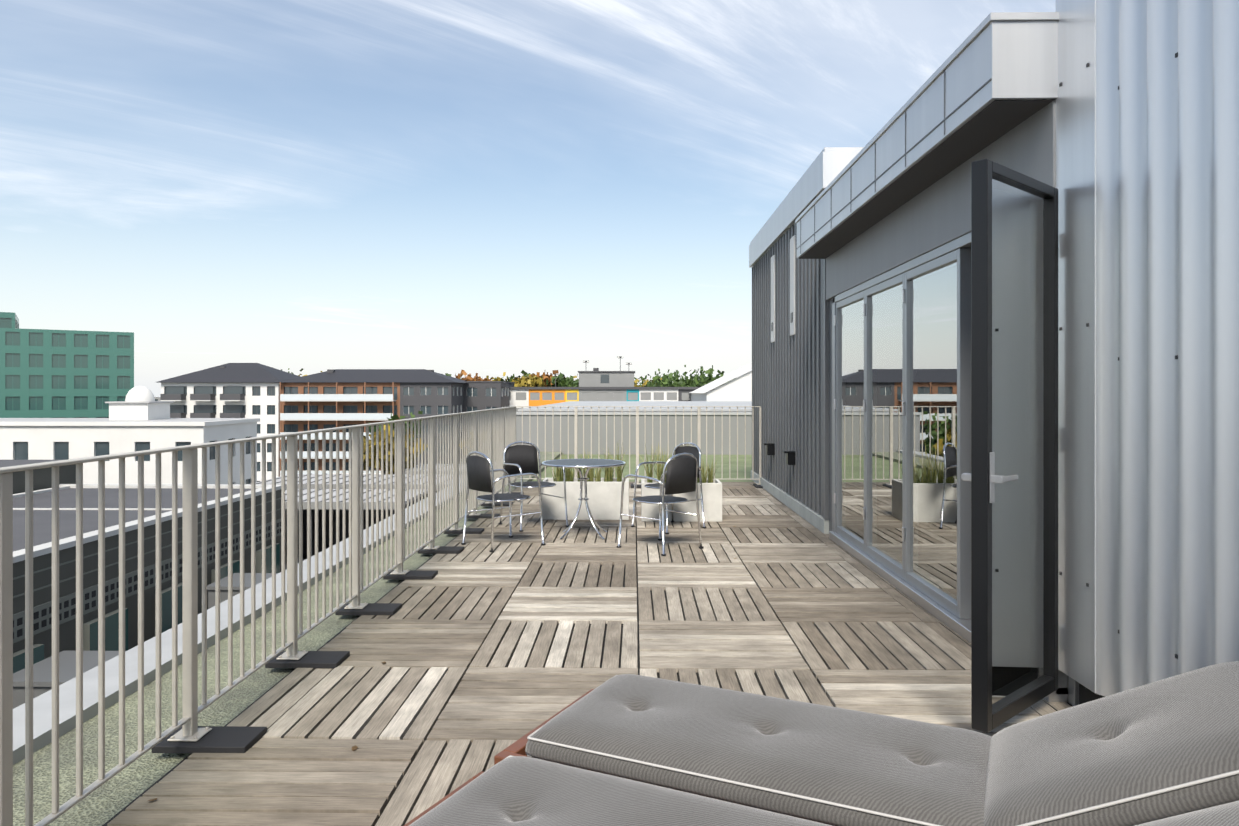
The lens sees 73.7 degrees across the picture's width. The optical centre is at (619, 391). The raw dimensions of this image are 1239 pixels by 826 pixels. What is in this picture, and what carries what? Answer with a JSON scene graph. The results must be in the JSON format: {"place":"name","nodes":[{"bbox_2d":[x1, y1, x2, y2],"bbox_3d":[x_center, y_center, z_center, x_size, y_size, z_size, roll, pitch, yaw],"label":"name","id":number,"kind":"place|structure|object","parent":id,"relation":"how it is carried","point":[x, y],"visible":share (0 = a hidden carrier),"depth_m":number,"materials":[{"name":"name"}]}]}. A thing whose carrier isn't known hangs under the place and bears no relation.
{"place":"outdoors","nodes":[
{"label":"outdoors","id":0,"kind":"place"},
{"bbox_2d":[0,0,1055,396],"label":"sky","id":1,"kind":"structure","parent":0,"point":[491,188],"materials":[{"name":"blue"}]},
{"bbox_2d":[690,364,751,400],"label":"hall","id":2,"kind":"structure","parent":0,"point":[738,388],"depth_m":117.75,"materials":[{"name":"white paint"}]},
{"label":"ground","id":3,"kind":"structure","parent":0,"visible":0},
{"bbox_2d":[0,312,133,417],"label":"office building","id":4,"kind":"structure","parent":3,"relation":"on","point":[45,373],"depth_m":136.37,"materials":[{"name":"teal"}]},
{"bbox_2d":[0,386,259,483],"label":"building","id":5,"kind":"structure","parent":3,"relation":"on","point":[139,419],"depth_m":63.75,"materials":[{"name":"paint"}]},
{"bbox_2d":[157,363,300,481],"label":"white apartment building","id":6,"kind":"structure","parent":3,"relation":"on","point":[239,390],"depth_m":131.10,"materials":[{"name":"paint"}]},
{"bbox_2d":[280,369,466,476],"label":"apartment building","id":7,"kind":"structure","parent":3,"relation":"on","point":[331,398],"depth_m":131.25,"materials":[{"name":"grey"}]},
{"bbox_2d":[13,401,753,825],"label":"roof","id":8,"kind":"structure","parent":3,"relation":"on","point":[101,805],"depth_m":4.67,"materials":[{"name":"dark grey concrete cladding"},{"name":"glass"}]},
{"bbox_2d":[102,487,1072,825],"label":"deck base","id":9,"kind":"object","parent":8,"relation":"on","point":[536,639],"depth_m":4.92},
{"bbox_2d":[404,771,483,825],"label":"lounger frame","id":10,"kind":"object","parent":9,"relation":"on","point":[442,799],"visible":0.08,"depth_m":2.37,"materials":[{"name":"brown wood"}]},
{"bbox_2d":[409,755,1238,825],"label":"lounger cushion","id":11,"kind":"object","parent":10,"relation":"on","point":[510,790],"visible":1,"depth_m":2.09,"materials":[{"name":"grey fabric"}]},
{"bbox_2d":[107,482,1071,825],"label":"deck","id":12,"kind":"structure","parent":9,"relation":"on","point":[817,616],"depth_m":4.45,"materials":[{"name":"brown wood"}]},
{"bbox_2d":[0,406,762,825],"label":"railing","id":13,"kind":"object","parent":12,"relation":"on","point":[490,434],"visible":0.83,"depth_m":3.68,"materials":[{"name":"metal"}]},
{"bbox_2d":[461,451,545,552],"bbox_3d":[-1.089,0.978,7.655,0.581,0.884,0.570,0,0,-41],"label":"chair","id":14,"kind":"object","parent":12,"relation":"on","point":[479,475],"visible":1,"depth_m":7.51,"materials":[{"name":"silver metal"}]},
{"bbox_2d":[498,441,568,531],"bbox_3d":[-0.924,0.978,8.745,0.570,0.884,0.581,0,0,-34],"label":"chair","id":15,"kind":"object","parent":12,"relation":"on","point":[519,459],"visible":0.81,"depth_m":8.91,"materials":[{"name":"silver metal"}]},
{"bbox_2d":[494,689,593,764],"bbox_3d":[0.741,1.116,2.463,2.220,0.602,0.670,0,0,26],"label":"lounger frame","id":16,"kind":"object","parent":12,"relation":"on","point":[517,747],"visible":0.02,"depth_m":2.72,"materials":[{"name":"brown wood"}]},
{"bbox_2d":[525,661,1238,825],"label":"lounger cushion","id":17,"kind":"object","parent":16,"relation":"on","point":[1160,749],"visible":0.96,"depth_m":2.28,"materials":[{"name":"grey fabric"}]},
{"bbox_2d":[541,459,625,539],"bbox_3d":[-0.354,1.059,8.136,0.832,0.736,0.832,0,0,1],"label":"table","id":18,"kind":"object","parent":12,"relation":"on","point":[578,464],"visible":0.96,"depth_m":8.09,"materials":[{"name":"silver metal"}]},
{"bbox_2d":[542,478,628,519],"bbox_3d":[-0.378,1.207,9.362,0.970,0.420,0.450,0,0,1],"label":"planter","id":19,"kind":"object","parent":12,"relation":"on","point":[604,501],"visible":0.75,"depth_m":9.14,"materials":[{"name":"concrete"}]},
{"bbox_2d":[548,442,630,481],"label":"planter grass","id":20,"kind":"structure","parent":19,"relation":"in","point":[570,475],"depth_m":9.33,"materials":[{"name":"green plant"}]},
{"bbox_2d":[617,453,703,555],"bbox_3d":[0.380,0.978,7.498,0.570,0.884,0.581,0,0,-43],"label":"chair","id":21,"kind":"object","parent":12,"relation":"on","point":[682,475],"visible":1,"depth_m":7.33,"materials":[{"name":"silver metal"}]},
{"bbox_2d":[631,442,705,533],"bbox_3d":[0.522,0.978,8.614,0.581,0.884,0.570,0,0,-38],"label":"chair","id":22,"kind":"object","parent":12,"relation":"on","point":[695,451],"visible":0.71,"depth_m":8.65,"materials":[{"name":"silver metal"}]},
{"bbox_2d":[641,479,721,521],"bbox_3d":[0.685,1.207,9.244,0.880,0.420,0.450,0,0,1],"label":"planter","id":23,"kind":"object","parent":12,"relation":"on","point":[712,498],"visible":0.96,"depth_m":9.02,"materials":[{"name":"concrete"}]},
{"bbox_2d":[634,444,715,482],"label":"planter grass","id":24,"kind":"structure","parent":23,"relation":"in","point":[703,478],"depth_m":9.26,"materials":[{"name":"green plant"}]},
{"bbox_2d":[826,100,1078,705],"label":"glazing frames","id":25,"kind":"structure","parent":12,"relation":"on","point":[927,230],"depth_m":5.47,"materials":[{"name":"silver aluminium"}]},
{"bbox_2d":[839,261,956,602],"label":"glass panes","id":26,"kind":"object","parent":25,"relation":"attached to","point":[933,428],"visible":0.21,"depth_m":5.82,"materials":[{"name":"clear glass"}]},
{"bbox_2d":[961,159,1057,732],"bbox_3d":[1.694,0.212,3.504,0.747,2.250,0.165,0,0,-42],"label":"door leaf","id":27,"kind":"object","parent":25,"relation":"attached to","point":[1012,476],"visible":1,"depth_m":3.44,"materials":[{"name":"black"}]},
{"bbox_2d":[1079,683,1105,704],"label":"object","id":28,"kind":"object","parent":9,"relation":"on","point":[1086,695],"depth_m":3.64,"materials":[{"name":"black"}]},
{"bbox_2d":[1056,0,1238,695],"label":"corrugated wall","id":29,"kind":"structure","parent":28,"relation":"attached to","point":[1147,169],"depth_m":3.10,"materials":[{"name":"grey metal"}]},
{"bbox_2d":[1059,52,1177,658],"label":"screws","id":30,"kind":"object","parent":29,"relation":"attached to","point":[1087,325],"visible":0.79,"depth_m":3.49,"materials":[{"name":"grey metal"}]},
{"bbox_3d":[4.587,0.052,5.962,4.885,2.770,4.680,0,0,1],"label":"interior","id":31,"kind":"object","parent":9,"relation":"on","visible":0},
{"bbox_2d":[795,12,1058,258],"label":"fascia","id":32,"kind":"structure","parent":31,"relation":"on","point":[992,78],"depth_m":4.42,"materials":[{"name":"metal"}]},
{"bbox_2d":[749,147,863,533],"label":"volume","id":33,"kind":"structure","parent":8,"relation":"on","point":[790,349],"depth_m":9.87,"materials":[{"name":"metal"}]},
{"bbox_2d":[455,370,492,380],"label":"tree","id":34,"kind":"object","parent":3,"relation":"on","point":[470,378],"visible":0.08,"depth_m":206.42,"materials":[{"name":"orange plant"}]},
{"bbox_2d":[452,381,514,431],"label":"building","id":35,"kind":"structure","parent":3,"relation":"on","point":[481,395],"depth_m":140.42,"materials":[{"name":"grey"}]},
{"bbox_2d":[486,372,510,380],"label":"tree","id":36,"kind":"object","parent":3,"relation":"on","point":[498,378],"depth_m":212.87,"materials":[{"name":"yellow plant"}]},
{"bbox_2d":[495,370,530,381],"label":"tree","id":37,"kind":"object","parent":3,"relation":"on","point":[523,372],"depth_m":218.84,"materials":[{"name":"green plant"}]},
{"bbox_2d":[511,373,553,386],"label":"tree","id":38,"kind":"object","parent":3,"relation":"on","point":[529,380],"visible":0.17,"depth_m":201.64,"materials":[{"name":"yellow plant"}]},
{"bbox_2d":[531,370,565,386],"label":"tree","id":39,"kind":"object","parent":3,"relation":"on","point":[546,377],"visible":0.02,"depth_m":207.25,"materials":[{"name":"orange plant"}]},
{"bbox_2d":[538,372,578,386],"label":"tree","id":40,"kind":"object","parent":3,"relation":"on","point":[562,381],"visible":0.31,"depth_m":201.19,"materials":[{"name":"green plant"}]},
{"bbox_2d":[509,356,712,411],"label":"building","id":41,"kind":"structure","parent":3,"relation":"on","point":[595,384],"depth_m":150.19,"materials":[{"name":"white paint"}]},
{"bbox_2d":[634,374,661,386],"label":"tree","id":42,"kind":"object","parent":3,"relation":"on","point":[643,384],"visible":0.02,"depth_m":238.97,"materials":[{"name":"yellow plant"}]},
{"bbox_2d":[634,374,668,386],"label":"tree","id":43,"kind":"object","parent":3,"relation":"on","point":[640,383],"depth_m":266.17,"materials":[{"name":"green plant"}]},
{"bbox_2d":[642,373,696,386],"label":"tree","id":44,"kind":"object","parent":3,"relation":"on","point":[668,382],"visible":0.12,"depth_m":229.44,"materials":[{"name":"green plant"}]},
{"bbox_2d":[650,365,693,383],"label":"tree","id":45,"kind":"object","parent":3,"relation":"on","point":[676,372],"visible":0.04,"depth_m":259.27,"materials":[{"name":"green plant"}]},
{"bbox_2d":[674,368,724,387],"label":"tree","id":46,"kind":"object","parent":3,"relation":"on","point":[700,382],"visible":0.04,"depth_m":232.97,"materials":[{"name":"green plant"}]},
{"bbox_2d":[684,365,723,385],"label":"tree","id":47,"kind":"object","parent":3,"relation":"on","point":[701,372],"visible":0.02,"depth_m":247.77,"materials":[{"name":"green plant"}]},
{"bbox_3d":[-31.217,14.817,3.510,57.600,19.200,86.000,0,0,1],"label":"podium","id":48,"kind":"object","parent":3,"relation":"on","visible":0},
{"bbox_2d":[0,460,285,708],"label":"building","id":49,"kind":"structure","parent":48,"relation":"on","point":[42,580],"depth_m":17.05,"materials":[{"name":"black concrete"}]},
{"bbox_2d":[256,464,461,558],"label":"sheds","id":50,"kind":"object","parent":48,"relation":"on","point":[278,480],"visible":0.1,"depth_m":28.28,"materials":[{"name":"white paint"}]},
{"bbox_2d":[363,424,427,473],"bbox_3d":[-9.944,3.290,35.704,3.017,3.855,3.292,0,0,-35],"label":"yard tree","id":51,"kind":"object","parent":48,"relation":"on","point":[364,452],"visible":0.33,"depth_m":35.13,"materials":[{"name":"yellow plant"}]},
{"bbox_2d":[369,411,423,461],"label":"yard tree","id":52,"kind":"object","parent":48,"relation":"on","point":[394,417],"depth_m":41.70,"materials":[{"name":"green plant"}]}
]}

